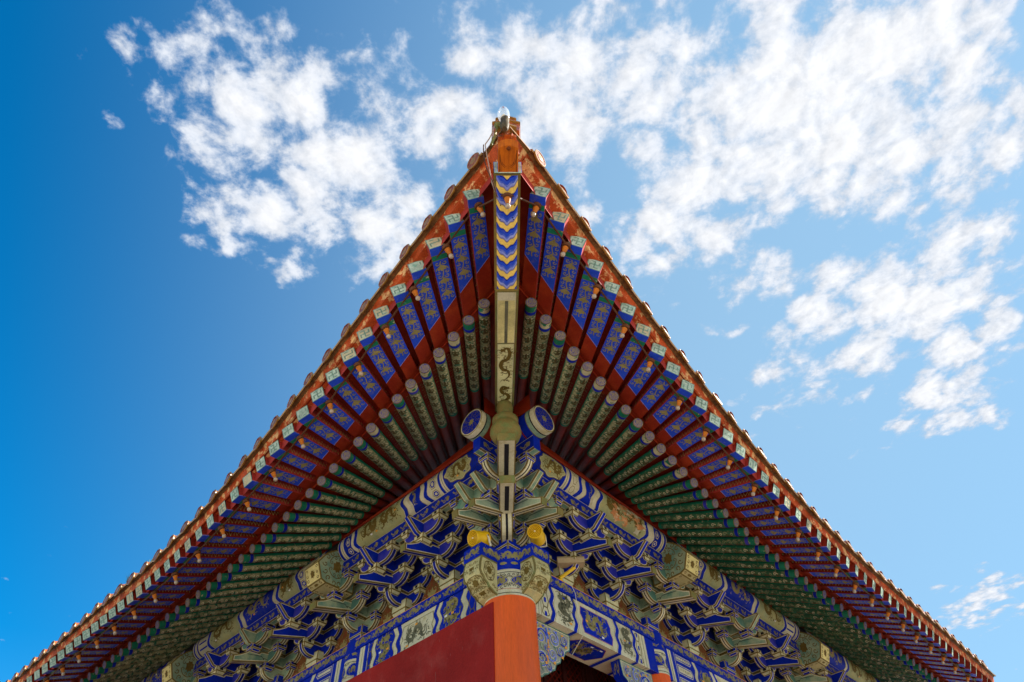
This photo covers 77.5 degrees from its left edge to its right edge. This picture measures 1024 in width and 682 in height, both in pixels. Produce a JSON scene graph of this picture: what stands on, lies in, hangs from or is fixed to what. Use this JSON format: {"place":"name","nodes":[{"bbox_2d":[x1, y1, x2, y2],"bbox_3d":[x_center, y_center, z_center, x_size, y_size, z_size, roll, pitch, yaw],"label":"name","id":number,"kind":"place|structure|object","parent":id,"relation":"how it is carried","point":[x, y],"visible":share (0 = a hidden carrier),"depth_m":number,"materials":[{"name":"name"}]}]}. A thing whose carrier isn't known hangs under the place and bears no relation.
{"place":"outdoors","nodes":[
{"label":"outdoors","id":0,"kind":"place"},
{"bbox_2d":[0,0,1023,681],"label":"sky","id":1,"kind":"structure","parent":0,"point":[819,204],"materials":[{"name":"blue"}]},
{"label":"ground","id":2,"kind":"structure","parent":0,"visible":0},
{"label":"terrace","id":3,"kind":"structure","parent":2,"relation":"on","visible":0},
{"bbox_2d":[6,115,995,681],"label":"temple hall","id":4,"kind":"structure","parent":3,"relation":"on","point":[506,389],"depth_m":9.74,"materials":[{"name":"red paint"}]},
{"bbox_2d":[42,194,502,681],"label":"lamp cable","id":5,"kind":"object","parent":4,"relation":"attached to","point":[361,358],"visible":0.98,"depth_m":8.60,"materials":[{"name":"black rubber"}]},
{"bbox_2d":[59,665,65,675],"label":"bulb lamp","id":6,"kind":"object","parent":5,"relation":"hanging from","point":[62,668],"visible":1,"depth_m":11.90,"materials":[{"name":"orange plastic"}]},
{"bbox_2d":[75,652,81,662],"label":"bulb lamp","id":7,"kind":"object","parent":5,"relation":"hanging from","point":[78,655],"visible":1,"depth_m":11.61,"materials":[{"name":"orange plastic"}]},
{"bbox_2d":[93,637,99,648],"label":"bulb lamp","id":8,"kind":"object","parent":5,"relation":"hanging from","point":[96,641],"visible":1,"depth_m":11.30,"materials":[{"name":"orange plastic"}]},
{"bbox_2d":[110,623,116,634],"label":"bulb lamp","id":9,"kind":"object","parent":5,"relation":"hanging from","point":[113,626],"visible":1,"depth_m":11.02,"materials":[{"name":"brown metal"}]},
{"bbox_2d":[130,607,136,618],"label":"bulb lamp","id":10,"kind":"object","parent":5,"relation":"hanging from","point":[132,611],"visible":1,"depth_m":10.72,"materials":[{"name":"brown metal"}]},
{"bbox_2d":[150,591,157,602],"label":"bulb lamp","id":11,"kind":"object","parent":5,"relation":"hanging from","point":[153,594],"visible":1,"depth_m":10.42,"materials":[{"name":"brown metal"}]},
{"bbox_2d":[171,572,177,583],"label":"bulb lamp","id":12,"kind":"object","parent":5,"relation":"hanging from","point":[174,575],"visible":1,"depth_m":10.12,"materials":[{"name":"brown metal"}]},
{"bbox_2d":[194,550,201,562],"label":"bulb lamp","id":13,"kind":"object","parent":5,"relation":"hanging from","point":[197,554],"visible":1,"depth_m":9.83,"materials":[{"name":"brown metal"}]},
{"bbox_2d":[218,525,225,537],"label":"bulb lamp","id":14,"kind":"object","parent":5,"relation":"hanging from","point":[221,529],"visible":1,"depth_m":9.53,"materials":[{"name":"brown metal"}]},
{"bbox_2d":[242,499,251,510],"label":"bulb lamp","id":15,"kind":"object","parent":5,"relation":"hanging from","point":[246,502],"visible":1,"depth_m":9.24,"materials":[{"name":"brown metal"}]},
{"bbox_2d":[269,468,277,481],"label":"bulb lamp","id":16,"kind":"object","parent":5,"relation":"hanging from","point":[272,472],"visible":1,"depth_m":8.94,"materials":[{"name":"brown metal"}]},
{"bbox_2d":[296,435,305,448],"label":"bulb lamp","id":17,"kind":"object","parent":5,"relation":"hanging from","point":[300,438],"visible":1,"depth_m":8.64,"materials":[{"name":"brown metal"}]},
{"bbox_2d":[325,399,333,413],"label":"bulb lamp","id":18,"kind":"object","parent":5,"relation":"hanging from","point":[329,403],"visible":1,"depth_m":8.35,"materials":[{"name":"brown metal"}]},
{"bbox_2d":[354,362,362,375],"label":"bulb lamp","id":19,"kind":"object","parent":5,"relation":"hanging from","point":[357,365],"visible":1,"depth_m":8.06,"materials":[{"name":"brown metal"}]},
{"bbox_2d":[381,324,390,338],"bbox_3d":[-1.530,-0.108,7.816,0.097,0.191,0.100,-38,-27,25],"label":"bulb lamp","id":20,"kind":"object","parent":5,"relation":"hanging from","point":[385,328],"visible":1,"depth_m":7.80,"materials":[{"name":"brown metal"}]},
{"bbox_2d":[409,286,420,300],"bbox_3d":[-1.139,-0.558,7.569,0.098,0.191,0.100,-38,-23,25],"label":"bulb lamp","id":21,"kind":"object","parent":5,"relation":"hanging from","point":[413,290],"visible":1,"depth_m":7.55,"materials":[{"name":"brown metal"}]},
{"bbox_2d":[442,243,453,258],"bbox_3d":[-0.725,-1.022,7.317,0.098,0.191,0.100,-38,-19,25],"label":"bulb lamp","id":22,"kind":"object","parent":5,"relation":"hanging from","point":[446,248],"visible":1,"depth_m":7.29,"materials":[{"name":"brown metal"}]},
{"bbox_2d":[474,202,485,216],"bbox_3d":[-0.345,-1.447,7.071,0.098,0.191,0.100,-38,-28,25],"label":"bulb lamp","id":23,"kind":"object","parent":5,"relation":"hanging from","point":[480,210],"visible":0.96,"depth_m":7.05,"materials":[{"name":"brown metal"}]},
{"bbox_2d":[467,530,491,546],"bbox_3d":[-0.456,2.799,8.976,0.326,0.328,0.252,33,-59,-26],"label":"loudspeaker","id":24,"kind":"object","parent":4,"relation":"attached to","point":[475,537],"visible":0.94,"depth_m":8.92,"materials":[{"name":"yellow metal"}]},
{"bbox_2d":[490,107,508,145],"bbox_3d":[-0.125,-2.280,6.743,0.133,0.630,0.285,26,-57,-22],"label":"tip lamp","id":25,"kind":"object","parent":4,"relation":"attached to","point":[503,125],"visible":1,"depth_m":6.62,"materials":[{"name":"metal"}]},
{"bbox_2d":[483,144,497,197],"bbox_3d":[-0.203,-1.675,6.400,0.056,0.578,0.412,-17,-52,11],"label":"loose wire","id":26,"kind":"object","parent":25,"relation":"hanging from","point":[488,172],"visible":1,"depth_m":6.29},
{"bbox_2d":[485,127,495,193],"bbox_3d":[-0.219,-1.864,6.638,0.128,0.966,0.470,-1,-51,-2],"label":"loose wire","id":27,"kind":"object","parent":25,"relation":"hanging from","point":[487,156],"visible":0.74,"depth_m":6.48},
{"bbox_2d":[527,524,546,547],"bbox_3d":[0.355,2.803,9.038,0.252,0.356,0.299,-13,-51,8],"label":"loudspeaker","id":28,"kind":"object","parent":4,"relation":"on","point":[536,535],"visible":0.98,"depth_m":9.00,"materials":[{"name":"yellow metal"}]},
{"bbox_2d":[541,655,589,681],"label":"lattice window","id":29,"kind":"structure","parent":4,"relation":"in","point":[581,669],"depth_m":10.19,"materials":[{"name":"brown wood"}]},
{"bbox_2d":[557,556,584,580],"bbox_3d":[0.876,3.432,9.598,0.446,0.369,0.182,-1,-51,-2],"label":"security camera","id":30,"kind":"object","parent":4,"relation":"on","point":[565,561],"visible":0.88,"depth_m":9.62,"materials":[{"name":"grey plastic"}]},
{"bbox_2d":[568,587,582,654],"bbox_3d":[0.835,4.099,9.293,0.144,0.905,0.456,28,-57,-23],"label":"hanging wire","id":31,"kind":"object","parent":4,"relation":"hanging from","point":[580,622],"visible":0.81,"depth_m":9.15,"materials":[{"name":"white metal"}]},
{"bbox_2d":[588,666,615,681],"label":"lattice window","id":32,"kind":"structure","parent":4,"relation":"in","point":[592,671],"depth_m":10.64,"materials":[{"name":"brown wood"}]},
{"bbox_2d":[512,194,975,681],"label":"lamp cable","id":33,"kind":"object","parent":4,"relation":"attached to","point":[642,348],"visible":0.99,"depth_m":8.73,"materials":[{"name":"black rubber"}]},
{"bbox_2d":[503,192,511,208],"bbox_3d":[-0.045,-1.452,6.641,0.098,0.191,0.100,-1,-31,-2],"label":"bulb lamp","id":34,"kind":"object","parent":33,"relation":"hanging from","point":[507,197],"visible":1,"depth_m":6.63,"materials":[{"name":"brown metal"}]},
{"bbox_2d":[531,202,540,216],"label":"bulb lamp","id":35,"kind":"object","parent":33,"relation":"hanging from","point":[537,207],"visible":0.99,"depth_m":7.03,"materials":[{"name":"brown metal"}]},
{"bbox_2d":[560,242,570,256],"bbox_3d":[0.601,-1.038,7.295,0.098,0.191,0.100,38,-30,-29],"label":"bulb lamp","id":36,"kind":"object","parent":33,"relation":"hanging from","point":[566,246],"visible":1,"depth_m":7.28,"materials":[{"name":"brown metal"}]},
{"bbox_2d":[591,284,601,298],"bbox_3d":[0.993,-0.581,7.584,0.098,0.191,0.100,38,-29,-29],"label":"bulb lamp","id":37,"kind":"object","parent":33,"relation":"hanging from","point":[597,288],"visible":1,"depth_m":7.57,"materials":[{"name":"orange plastic"}]},
{"bbox_2d":[620,323,629,337],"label":"bulb lamp","id":38,"kind":"object","parent":33,"relation":"hanging from","point":[625,327],"visible":1,"depth_m":7.87,"materials":[{"name":"orange plastic"}]},
{"bbox_2d":[646,358,654,371],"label":"bulb lamp","id":39,"kind":"object","parent":33,"relation":"hanging from","point":[650,362],"visible":1,"depth_m":8.15,"materials":[{"name":"orange plastic"}]},
{"bbox_2d":[675,396,683,409],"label":"bulb lamp","id":40,"kind":"object","parent":33,"relation":"hanging from","point":[680,399],"visible":1,"depth_m":8.50,"materials":[{"name":"orange plastic"}]},
{"bbox_2d":[701,428,709,440],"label":"bulb lamp","id":41,"kind":"object","parent":33,"relation":"hanging from","point":[706,431],"visible":1,"depth_m":8.82,"materials":[{"name":"orange plastic"}]},
{"bbox_2d":[726,456,733,469],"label":"bulb lamp","id":42,"kind":"object","parent":33,"relation":"hanging from","point":[730,461],"visible":1,"depth_m":9.14,"materials":[{"name":"orange plastic"}]},
{"bbox_2d":[751,483,757,495],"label":"bulb lamp","id":43,"kind":"object","parent":33,"relation":"hanging from","point":[754,486],"visible":1,"depth_m":9.46,"materials":[{"name":"brown metal"}]},
{"bbox_2d":[774,507,780,519],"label":"bulb lamp","id":44,"kind":"object","parent":33,"relation":"hanging from","point":[777,510],"visible":1,"depth_m":9.79,"materials":[{"name":"brown metal"}]},
{"bbox_2d":[795,529,801,541],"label":"bulb lamp","id":45,"kind":"object","parent":33,"relation":"hanging from","point":[798,532],"visible":1,"depth_m":10.13,"materials":[{"name":"brown metal"}]},
{"bbox_2d":[815,549,821,560],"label":"bulb lamp","id":46,"kind":"object","parent":33,"relation":"hanging from","point":[818,552],"visible":1,"depth_m":10.47,"materials":[{"name":"brown metal"}]},
{"bbox_2d":[834,565,839,576],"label":"bulb lamp","id":47,"kind":"object","parent":33,"relation":"hanging from","point":[836,569],"visible":1,"depth_m":10.79,"materials":[{"name":"brown metal"}]},
{"bbox_2d":[852,582,858,592],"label":"bulb lamp","id":48,"kind":"object","parent":33,"relation":"hanging from","point":[855,584],"visible":1,"depth_m":11.13,"materials":[{"name":"brown metal"}]},
{"bbox_2d":[869,596,874,606],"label":"bulb lamp","id":49,"kind":"object","parent":33,"relation":"hanging from","point":[872,598],"visible":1,"depth_m":11.46,"materials":[{"name":"brown metal"}]},
{"bbox_2d":[885,609,891,619],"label":"bulb lamp","id":50,"kind":"object","parent":33,"relation":"hanging from","point":[888,612],"visible":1,"depth_m":11.81,"materials":[{"name":"brown metal"}]},
{"bbox_2d":[900,621,905,631],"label":"bulb lamp","id":51,"kind":"object","parent":33,"relation":"hanging from","point":[903,623],"visible":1,"depth_m":12.12,"materials":[{"name":"brown metal"}]},
{"bbox_2d":[914,633,919,642],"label":"bulb lamp","id":52,"kind":"object","parent":33,"relation":"hanging from","point":[917,635],"visible":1,"depth_m":12.46,"materials":[{"name":"brown metal"}]},
{"bbox_2d":[928,644,933,653],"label":"bulb lamp","id":53,"kind":"object","parent":33,"relation":"hanging from","point":[931,646],"visible":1,"depth_m":12.78,"materials":[{"name":"brown metal"}]},
{"bbox_2d":[941,654,946,663],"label":"bulb lamp","id":54,"kind":"object","parent":33,"relation":"hanging from","point":[943,658],"visible":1,"depth_m":13.12,"materials":[{"name":"brown metal"}]},
{"bbox_2d":[953,664,957,673],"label":"bulb lamp","id":55,"kind":"object","parent":33,"relation":"hanging from","point":[955,666],"visible":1,"depth_m":13.44,"materials":[{"name":"brown metal"}]}
]}

